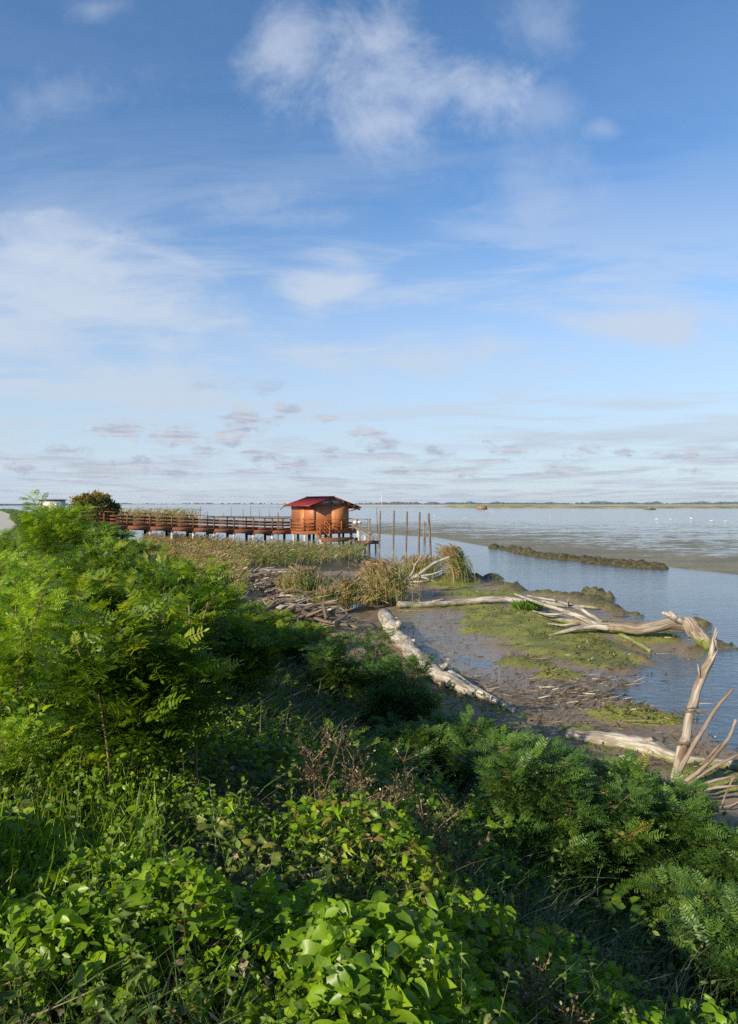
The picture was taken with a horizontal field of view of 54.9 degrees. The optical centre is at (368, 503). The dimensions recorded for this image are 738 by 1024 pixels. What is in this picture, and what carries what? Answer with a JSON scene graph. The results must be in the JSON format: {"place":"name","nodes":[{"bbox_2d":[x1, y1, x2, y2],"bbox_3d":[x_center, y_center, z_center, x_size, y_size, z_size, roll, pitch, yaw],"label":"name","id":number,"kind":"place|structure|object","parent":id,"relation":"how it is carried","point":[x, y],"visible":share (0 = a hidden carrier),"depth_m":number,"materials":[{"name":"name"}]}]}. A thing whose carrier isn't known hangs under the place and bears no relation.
{"place":"outdoors","nodes":[
{"label":"outdoors","id":0,"kind":"place"},
{"bbox_2d":[0,511,14,534],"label":"road","id":1,"kind":"structure","parent":0,"point":[6,522],"depth_m":60.35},
{"bbox_2d":[203,516,290,518],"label":"marsh island","id":2,"kind":"structure","parent":0,"point":[284,517],"depth_m":200.68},
{"bbox_2d":[0,512,737,1023],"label":"ground","id":3,"kind":"structure","parent":0,"point":[482,640],"depth_m":17.24,"materials":[{"name":"soil"}]},
{"bbox_2d":[0,509,26,545],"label":"grass","id":4,"kind":"structure","parent":3,"relation":"on","point":[16,512],"depth_m":71.22,"materials":[{"name":"plant"}]},
{"bbox_2d":[0,527,31,557],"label":"shrub","id":5,"kind":"object","parent":3,"relation":"on","point":[6,539],"visible":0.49,"depth_m":17.75,"materials":[{"name":"green plant"}]},
{"bbox_2d":[0,542,34,579],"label":"shrub","id":6,"kind":"object","parent":3,"relation":"on","point":[21,550],"visible":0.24,"depth_m":12.89,"materials":[{"name":"green plant"}]},
{"bbox_2d":[0,556,53,600],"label":"shrub","id":7,"kind":"object","parent":3,"relation":"on","point":[20,565],"visible":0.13,"depth_m":9.64,"materials":[{"name":"green plant"}]},
{"bbox_2d":[0,548,73,648],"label":"shrub","id":8,"kind":"object","parent":3,"relation":"on","point":[4,596],"visible":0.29,"depth_m":7.00,"materials":[{"name":"green plant"}]},
{"bbox_2d":[0,707,89,799],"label":"shrub","id":9,"kind":"object","parent":3,"relation":"on","point":[19,740],"visible":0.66,"depth_m":4.12,"materials":[{"name":"green plant"}]},
{"bbox_2d":[0,577,94,722],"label":"shrub","id":10,"kind":"object","parent":3,"relation":"on","point":[16,648],"visible":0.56,"depth_m":5.39,"materials":[{"name":"green plant"}]},
{"bbox_2d":[22,505,77,520],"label":"bush","id":11,"kind":"object","parent":3,"relation":"on","point":[48,512],"visible":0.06,"depth_m":51.30,"materials":[{"name":"green plant"}]},
{"bbox_2d":[38,499,66,509],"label":"white cabin","id":12,"kind":"object","parent":3,"relation":"on","point":[57,502],"visible":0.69,"depth_m":116.71,"materials":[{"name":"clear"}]},
{"bbox_2d":[9,489,97,566],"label":"bush","id":13,"kind":"object","parent":3,"relation":"on","point":[37,531],"visible":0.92,"depth_m":16.64,"materials":[{"name":"green plant"}]},
{"bbox_2d":[33,529,103,552],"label":"shrub","id":14,"kind":"object","parent":3,"relation":"on","point":[87,539],"visible":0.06,"depth_m":22.17,"materials":[{"name":"green plant"}]},
{"bbox_2d":[11,548,142,578],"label":"bush","id":15,"kind":"object","parent":3,"relation":"on","point":[51,566],"visible":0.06,"depth_m":11.55,"materials":[{"name":"green plant"}]},
{"bbox_2d":[69,488,121,521],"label":"tamarisk","id":16,"kind":"object","parent":3,"relation":"on","point":[103,501],"visible":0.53,"depth_m":58.65,"materials":[{"name":"green plant"}]},
{"bbox_2d":[0,519,195,1004],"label":"crest grass","id":17,"kind":"structure","parent":3,"relation":"on","point":[41,839],"depth_m":3.41,"materials":[{"name":"green plant"}]},
{"bbox_2d":[53,542,142,560],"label":"bush","id":18,"kind":"object","parent":3,"relation":"on","point":[90,546],"visible":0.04,"depth_m":20.45,"materials":[{"name":"green plant"}]},
{"bbox_2d":[80,519,118,529],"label":"bush","id":19,"kind":"object","parent":3,"relation":"on","point":[97,524],"visible":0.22,"depth_m":47.61,"materials":[{"name":"green plant"}]},
{"bbox_2d":[17,535,204,614],"bbox_3d":[-3.129,1.094,8.835,2.266,1.397,2.154,0,0,0],"label":"bush","id":20,"kind":"object","parent":3,"relation":"on","point":[109,574],"visible":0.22,"depth_m":8.65,"materials":[{"name":"green plant"}]},
{"bbox_2d":[86,526,138,539],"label":"bush","id":21,"kind":"object","parent":3,"relation":"on","point":[101,531],"visible":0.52,"depth_m":35.49,"materials":[{"name":"green plant"}]},
{"bbox_2d":[87,535,168,554],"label":"bush","id":22,"kind":"object","parent":3,"relation":"on","point":[139,542],"visible":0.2,"depth_m":25.87,"materials":[{"name":"green plant"}]},
{"bbox_2d":[13,586,245,810],"bbox_3d":[-1.421,1.183,4.354,1.292,1.335,1.320,0,0,0],"label":"bush","id":23,"kind":"object","parent":3,"relation":"on","point":[120,681],"visible":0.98,"depth_m":4.08,"materials":[{"name":"green plant"}]},
{"bbox_2d":[64,507,206,530],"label":"reeds","id":24,"kind":"object","parent":3,"relation":"on","point":[158,511],"visible":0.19,"depth_m":69.88,"materials":[{"name":"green plant"}]},
{"bbox_2d":[33,551,249,694],"bbox_3d":[-1.987,1.168,6.238,1.788,1.487,1.743,0,0,-26],"label":"bush","id":25,"kind":"object","parent":3,"relation":"on","point":[146,577],"visible":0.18,"depth_m":6.26,"materials":[{"name":"green plant"}]},
{"bbox_2d":[115,550,202,570],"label":"bush","id":26,"kind":"object","parent":3,"relation":"on","point":[173,557],"visible":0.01,"depth_m":15.00,"materials":[{"name":"green plant"}]},
{"bbox_2d":[79,511,290,543],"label":"boardwalk","id":27,"kind":"structure","parent":3,"relation":"on","point":[187,528],"depth_m":58.43,"materials":[{"name":"brown wood"}]},
{"bbox_2d":[192,571,246,623],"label":"bush","id":28,"kind":"object","parent":3,"relation":"on","point":[236,595],"visible":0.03,"depth_m":11.31,"materials":[{"name":"green plant"}]},
{"bbox_2d":[198,596,305,705],"bbox_3d":[-1.465,1.607,7.567,1.580,1.269,1.720,0,0,0],"label":"bush","id":29,"kind":"object","parent":3,"relation":"on","point":[254,647],"visible":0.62,"depth_m":7.32,"materials":[{"name":"green plant"}]},
{"bbox_2d":[140,532,366,601],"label":"reeds","id":30,"kind":"object","parent":3,"relation":"on","point":[267,557],"visible":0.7,"depth_m":44.21,"materials":[{"name":"green plant"}]},
{"bbox_2d":[142,531,368,582],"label":"reed plumes","id":31,"kind":"object","parent":30,"relation":"attached to","point":[221,547],"visible":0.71,"depth_m":44.92,"materials":[{"name":"plant"}]},
{"bbox_2d":[229,601,297,630],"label":"bush","id":32,"kind":"object","parent":3,"relation":"on","point":[283,617],"visible":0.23,"depth_m":14.14,"materials":[{"name":"green plant"}]},
{"bbox_2d":[14,787,517,1023],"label":"broad leaves","id":33,"kind":"object","parent":3,"relation":"on","point":[294,876],"visible":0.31,"depth_m":3.34,"materials":[{"name":"plant"}]},
{"bbox_2d":[243,568,300,572],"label":"driftwood branch","id":34,"kind":"object","parent":3,"relation":"on","point":[263,570],"visible":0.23,"depth_m":38.55,"materials":[{"name":"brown wood"}]},
{"bbox_2d":[263,600,295,611],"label":"driftwood branch","id":35,"kind":"object","parent":3,"relation":"on","point":[278,604],"visible":0.91,"depth_m":23.25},
{"bbox_2d":[270,572,300,600],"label":"reed clump","id":36,"kind":"object","parent":3,"relation":"on","point":[277,583],"visible":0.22,"depth_m":28.59,"materials":[{"name":"beige plant"}]},
{"bbox_2d":[275,589,315,601],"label":"driftwood branch","id":37,"kind":"object","parent":3,"relation":"on","point":[298,590],"visible":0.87,"depth_m":26.14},
{"bbox_2d":[288,603,303,614],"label":"driftwood branch","id":38,"kind":"object","parent":3,"relation":"on","point":[293,605],"visible":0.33,"depth_m":22.43,"materials":[{"name":"grey wood"}]},
{"bbox_2d":[279,606,329,621],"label":"driftwood branch","id":39,"kind":"object","parent":3,"relation":"on","point":[313,613],"visible":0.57,"depth_m":21.05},
{"bbox_2d":[299,610,340,617],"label":"driftwood branch","id":40,"kind":"object","parent":39,"relation":"on","point":[304,615],"visible":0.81,"depth_m":21.10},
{"bbox_2d":[322,603,327,619],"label":"driftwood branch","id":41,"kind":"object","parent":40,"relation":"on","point":[325,612],"visible":0.95,"depth_m":20.79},
{"bbox_2d":[274,563,337,603],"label":"reed clump","id":42,"kind":"object","parent":3,"relation":"on","point":[307,581],"visible":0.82,"depth_m":27.90,"materials":[{"name":"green plant"}]},
{"bbox_2d":[267,621,349,674],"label":"bush","id":43,"kind":"object","parent":3,"relation":"on","point":[314,633],"visible":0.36,"depth_m":11.28,"materials":[{"name":"green plant"}]},
{"bbox_2d":[294,602,337,623],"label":"driftwood branch","id":44,"kind":"object","parent":3,"relation":"on","point":[325,603],"visible":0.68,"depth_m":22.16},
{"bbox_2d":[290,718,355,824],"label":"dry weed","id":45,"kind":"object","parent":3,"relation":"on","point":[314,775],"visible":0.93,"depth_m":4.57,"materials":[{"name":"plant"}]},
{"bbox_2d":[278,496,378,551],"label":"stilt hut","id":46,"kind":"object","parent":3,"relation":"on","point":[320,516],"visible":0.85,"depth_m":62.75,"materials":[{"name":"brown wood"}]},
{"bbox_2d":[299,508,303,528],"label":"door","id":47,"kind":"structure","parent":46,"relation":"in","point":[301,510],"depth_m":64.05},
{"bbox_2d":[353,524,380,540],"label":"gangway","id":48,"kind":"object","parent":46,"relation":"attached to","point":[365,532],"visible":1,"depth_m":59.48,"materials":[{"name":"wood"}]},
{"bbox_2d":[308,584,352,613],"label":"reed clump","id":49,"kind":"object","parent":3,"relation":"on","point":[327,591],"visible":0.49,"depth_m":25.07,"materials":[{"name":"beige plant"}]},
{"bbox_2d":[321,622,357,627],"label":"driftwood branch","id":50,"kind":"object","parent":3,"relation":"on","point":[343,624],"visible":0.56,"depth_m":20.94,"materials":[{"name":"grey wood"}]},
{"bbox_2d":[333,574,369,609],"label":"reed clump","id":51,"kind":"object","parent":3,"relation":"on","point":[348,588],"visible":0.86,"depth_m":26.85,"materials":[{"name":"beige plant"}]},
{"bbox_2d":[296,624,407,710],"bbox_3d":[-0.213,2.423,10.219,1.667,1.390,1.754,0,0,0],"label":"bush","id":52,"kind":"object","parent":3,"relation":"on","point":[338,672],"visible":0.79,"depth_m":9.99,"materials":[{"name":"green plant"}]},
{"bbox_2d":[335,731,375,819],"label":"dry weed","id":53,"kind":"object","parent":3,"relation":"on","point":[351,779],"visible":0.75,"depth_m":4.73,"materials":[{"name":"plant"}]},
{"bbox_2d":[352,518,370,549],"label":"boat hoist","id":54,"kind":"object","parent":3,"relation":"on","point":[359,522],"visible":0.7,"depth_m":61.90,"materials":[{"name":"white paint"}]},
{"bbox_2d":[0,682,737,1023],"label":"bindweed","id":55,"kind":"object","parent":3,"relation":"on","point":[398,936],"visible":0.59,"depth_m":2.76,"materials":[{"name":"green plant"}]},
{"bbox_2d":[0,663,737,1023],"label":"weeds","id":56,"kind":"object","parent":3,"relation":"on","point":[102,985],"visible":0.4,"depth_m":3.18,"materials":[{"name":"green plant"}]},
{"bbox_2d":[0,649,737,1023],"bbox_3d":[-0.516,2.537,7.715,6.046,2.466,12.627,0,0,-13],"label":"grass","id":57,"kind":"structure","parent":3,"relation":"on","point":[575,947],"depth_m":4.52,"materials":[{"name":"plant"}]},
{"bbox_2d":[346,583,393,606],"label":"reed clump","id":58,"kind":"object","parent":3,"relation":"on","point":[372,599],"visible":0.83,"depth_m":27.00,"materials":[{"name":"beige plant"}]},
{"bbox_2d":[347,603,394,612],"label":"driftwood branch","id":59,"kind":"object","parent":3,"relation":"on","point":[368,606],"visible":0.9,"depth_m":26.43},
{"bbox_2d":[350,767,408,853],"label":"dry weed","id":60,"kind":"object","parent":3,"relation":"on","point":[378,796],"visible":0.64,"depth_m":4.52,"materials":[{"name":"plant"}]},
{"bbox_2d":[341,555,423,607],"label":"reed clump","id":61,"kind":"object","parent":3,"relation":"on","point":[379,573],"visible":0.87,"depth_m":27.87,"materials":[{"name":"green plant"}]},
{"bbox_2d":[350,719,444,777],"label":"bush","id":62,"kind":"object","parent":3,"relation":"on","point":[390,737],"visible":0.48,"depth_m":7.58,"materials":[{"name":"green plant"}]},
{"bbox_2d":[350,653,448,731],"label":"bush","id":63,"kind":"object","parent":3,"relation":"on","point":[392,700],"visible":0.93,"depth_m":9.07,"materials":[{"name":"green plant"}]},
{"bbox_2d":[383,746,419,819],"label":"dry weed","id":64,"kind":"object","parent":3,"relation":"on","point":[409,792],"visible":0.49,"depth_m":4.93,"materials":[{"name":"plant"}]},
{"bbox_2d":[102,538,737,970],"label":"undergrowth","id":65,"kind":"object","parent":3,"relation":"on","point":[616,904],"visible":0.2,"depth_m":5.21,"materials":[{"name":"green plant"}]},
{"bbox_2d":[381,552,465,583],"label":"reed clump","id":66,"kind":"object","parent":3,"relation":"on","point":[422,563],"visible":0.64,"depth_m":35.94,"materials":[{"name":"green plant"}]},
{"bbox_2d":[399,556,449,588],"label":"dead branch","id":67,"kind":"object","parent":3,"relation":"on","point":[420,573],"visible":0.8,"depth_m":31.29,"materials":[{"name":"brown wood"}]},
{"bbox_2d":[378,608,476,698],"bbox_3d":[1.068,3.575,18.372,0.748,0.748,9.441,0,0,-8],"label":"driftwood log","id":68,"kind":"object","parent":3,"relation":"on","point":[406,644],"visible":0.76,"depth_m":16.67,"materials":[{"name":"brown wood"}]},
{"bbox_2d":[407,792,470,894],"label":"dry weed","id":69,"kind":"object","parent":3,"relation":"on","point":[437,829],"visible":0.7,"depth_m":4.34,"materials":[{"name":"plant"}]},
{"bbox_2d":[389,703,513,791],"bbox_3d":[0.887,2.752,7.881,1.594,0.921,1.493,0,0,0],"label":"bush","id":70,"kind":"object","parent":3,"relation":"on","point":[451,739],"visible":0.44,"depth_m":7.76,"materials":[{"name":"green plant"}]},
{"bbox_2d":[433,541,475,583],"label":"reed clump","id":71,"kind":"object","parent":3,"relation":"on","point":[457,564],"visible":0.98,"depth_m":35.30,"materials":[{"name":"beige plant"}]},
{"bbox_2d":[434,831,489,889],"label":"dry weed","id":72,"kind":"object","parent":3,"relation":"on","point":[482,842],"visible":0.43,"depth_m":4.33,"materials":[{"name":"plant"}]},
{"bbox_2d":[438,664,515,712],"bbox_3d":[2.027,3.656,14.192,0.231,0.258,3.117,0,0,-20],"label":"driftwood pole","id":73,"kind":"object","parent":3,"relation":"on","point":[489,699],"visible":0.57,"depth_m":13.49,"materials":[{"name":"brown wood"}]},
{"bbox_2d":[397,596,598,609],"bbox_3d":[4.801,3.780,27.151,7.489,0.445,1.601,0,0,0],"label":"driftwood log","id":74,"kind":"object","parent":3,"relation":"on","point":[455,602],"visible":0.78,"depth_m":27.20,"materials":[{"name":"brown wood"}]},
{"bbox_2d":[452,744,591,810],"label":"bush","id":75,"kind":"object","parent":3,"relation":"on","point":[468,766],"visible":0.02,"depth_m":7.14,"materials":[{"name":"green plant"}]},
{"bbox_2d":[317,599,737,788],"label":"debris","id":76,"kind":"object","parent":3,"relation":"on","point":[577,700],"visible":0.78,"depth_m":14.73,"materials":[{"name":"wood"}]},
{"bbox_2d":[508,598,546,609],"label":"saltmarsh plant","id":77,"kind":"object","parent":3,"relation":"on","point":[522,604],"visible":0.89,"depth_m":26.02,"materials":[{"name":"green plant"}]},
{"bbox_2d":[502,945,562,1023],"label":"dry weed","id":78,"kind":"object","parent":3,"relation":"on","point":[535,983],"visible":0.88,"depth_m":2.96,"materials":[{"name":"plant"}]},
{"bbox_2d":[455,724,668,892],"bbox_3d":[1.507,2.477,5.662,1.607,1.351,1.658,0,0,16],"label":"bush","id":79,"kind":"object","parent":3,"relation":"on","point":[519,787],"visible":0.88,"depth_m":5.50,"materials":[{"name":"green plant"}]},
{"bbox_2d":[440,577,683,723],"bbox_3d":[6.149,3.698,22.966,6.396,0.683,26.030,0,0,0],"label":"algae","id":80,"kind":"object","parent":3,"relation":"on","point":[606,658],"visible":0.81,"depth_m":18.93,"materials":[{"name":"plant"}]},
{"bbox_2d":[555,995,593,1023],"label":"dry weed","id":81,"kind":"object","parent":3,"relation":"on","point":[577,1017],"visible":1,"depth_m":2.87,"materials":[{"name":"plant"}]},
{"bbox_2d":[514,593,711,648],"bbox_3d":[6.285,3.500,22.398,3.313,1.108,8.227,0,0,-31],"label":"fallen tree","id":82,"kind":"object","parent":3,"relation":"on","point":[696,633],"visible":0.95,"depth_m":20.80,"materials":[{"name":"grey wood"}]},
{"bbox_2d":[623,1006,636,1023],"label":"dry weed","id":83,"kind":"object","parent":3,"relation":"on","point":[624,1010],"visible":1,"depth_m":2.82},
{"bbox_2d":[618,633,651,651],"bbox_3d":[7.489,3.899,20.070,0.121,0.194,2.044,0,0,-3],"label":"mossy pole","id":84,"kind":"object","parent":3,"relation":"on","point":[641,645],"visible":1,"depth_m":19.86,"materials":[{"name":"wood"}]},
{"bbox_2d":[541,749,731,879],"bbox_3d":[2.292,2.781,6.136,1.888,1.241,1.457,0,0,0],"label":"bush","id":85,"kind":"object","parent":3,"relation":"on","point":[681,810],"visible":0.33,"depth_m":5.97,"materials":[{"name":"green plant"}]},
{"bbox_2d":[565,728,737,769],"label":"bleached log","id":86,"kind":"object","parent":3,"relation":"on","point":[643,744],"visible":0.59,"depth_m":11.09,"materials":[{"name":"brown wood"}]},
{"bbox_2d":[616,810,737,926],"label":"bush","id":87,"kind":"object","parent":3,"relation":"on","point":[726,857],"visible":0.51,"depth_m":5.54,"materials":[{"name":"green plant"}]},
{"bbox_2d":[648,865,737,1015],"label":"bush","id":88,"kind":"object","parent":3,"relation":"on","point":[717,920],"visible":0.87,"depth_m":4.44,"materials":[{"name":"green plant"}]},
{"bbox_2d":[671,627,737,808],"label":"broken tree","id":89,"kind":"object","parent":3,"relation":"on","point":[682,755],"visible":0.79,"depth_m":9.13,"materials":[{"name":"brown wood"}]},
{"bbox_2d":[716,819,735,831],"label":"bush","id":90,"kind":"object","parent":3,"relation":"on","point":[729,821],"visible":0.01,"depth_m":7.35,"materials":[{"name":"green plant"}]},
{"bbox_2d":[0,504,737,750],"bbox_3d":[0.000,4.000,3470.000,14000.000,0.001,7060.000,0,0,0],"label":"water","id":91,"kind":"structure","parent":0,"point":[650,594],"depth_m":37.50,"materials":[{"name":"liquid"}]},
{"bbox_2d":[379,510,380,551],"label":"mooring pole","id":92,"kind":"object","parent":91,"relation":"in","point":[379,527],"visible":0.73,"depth_m":58.86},
{"bbox_2d":[392,511,394,553],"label":"mooring pole","id":93,"kind":"object","parent":91,"relation":"in","point":[393,530],"visible":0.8,"depth_m":56.57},
{"bbox_2d":[405,511,407,555],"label":"mooring pole","id":94,"kind":"object","parent":91,"relation":"in","point":[406,533],"visible":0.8,"depth_m":54.13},
{"bbox_2d":[418,512,420,556],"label":"mooring pole","id":95,"kind":"object","parent":91,"relation":"in","point":[419,534],"visible":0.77,"depth_m":52.07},
{"bbox_2d":[423,521,426,537],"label":"mooring post","id":96,"kind":"object","parent":91,"relation":"in","point":[424,529],"visible":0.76,"depth_m":81.73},
{"bbox_2d":[428,513,431,558],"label":"mooring pole","id":97,"kind":"object","parent":91,"relation":"in","point":[430,550],"visible":0.72,"depth_m":49.45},
{"bbox_2d":[0,0,737,503],"label":"sky","id":98,"kind":"structure","parent":0,"point":[254,251],"materials":[{"name":"blue"}]},
{"bbox_2d":[366,506,449,507],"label":"marsh island","id":99,"kind":"structure","parent":0,"point":[411,507],"depth_m":727.67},
{"bbox_2d":[198,516,737,574],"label":"mudflat","id":100,"kind":"structure","parent":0,"point":[703,543],"depth_m":88.67,"materials":[{"name":"soil"}]},
{"bbox_2d":[280,504,722,504],"bbox_3d":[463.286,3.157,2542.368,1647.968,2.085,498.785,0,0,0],"label":"shore","id":101,"kind":"structure","parent":0,"point":[534,504],"depth_m":2447.29,"materials":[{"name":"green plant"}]},
{"bbox_2d":[488,544,668,568],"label":"mud bank","id":102,"kind":"structure","parent":0,"point":[642,563],"depth_m":48.78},
{"bbox_2d":[443,505,737,507],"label":"marsh island","id":103,"kind":"structure","parent":0,"point":[581,506],"depth_m":641.74,"materials":[{"name":"green plant"}]},
{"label":"driftwood branch","id":104,"kind":"object","parent":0,"visible":0},
{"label":"driftwood branch","id":105,"kind":"object","parent":104,"relation":"on","visible":0},
{"bbox_2d":[289,608,353,622],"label":"driftwood branch","id":106,"kind":"object","parent":105,"relation":"on","point":[311,619],"visible":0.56,"depth_m":21.50,"materials":[{"name":"grey wood"}]},
{"bbox_2d":[292,609,352,620],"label":"driftwood branch","id":107,"kind":"object","parent":106,"relation":"on","point":[319,616],"visible":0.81,"depth_m":21.18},
{"bbox_2d":[301,610,331,623],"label":"driftwood branch","id":108,"kind":"object","parent":107,"relation":"on","point":[317,618],"visible":0.8,"depth_m":21.07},
{"bbox_2d":[332,606,347,623],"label":"driftwood branch","id":109,"kind":"object","parent":106,"relation":"on","point":[339,619],"visible":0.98,"depth_m":20.89,"materials":[{"name":"grey wood"}]},
{"bbox_3d":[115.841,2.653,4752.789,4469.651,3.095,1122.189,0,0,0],"label":"far shore","id":110,"kind":"structure","parent":0,"visible":0},
{"bbox_2d":[29,501,737,503],"bbox_3d":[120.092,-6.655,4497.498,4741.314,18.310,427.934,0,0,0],"label":"distant trees","id":111,"kind":"object","parent":110,"relation":"on","point":[592,502],"visible":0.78,"depth_m":4338.16,"materials":[{"name":"plant"}]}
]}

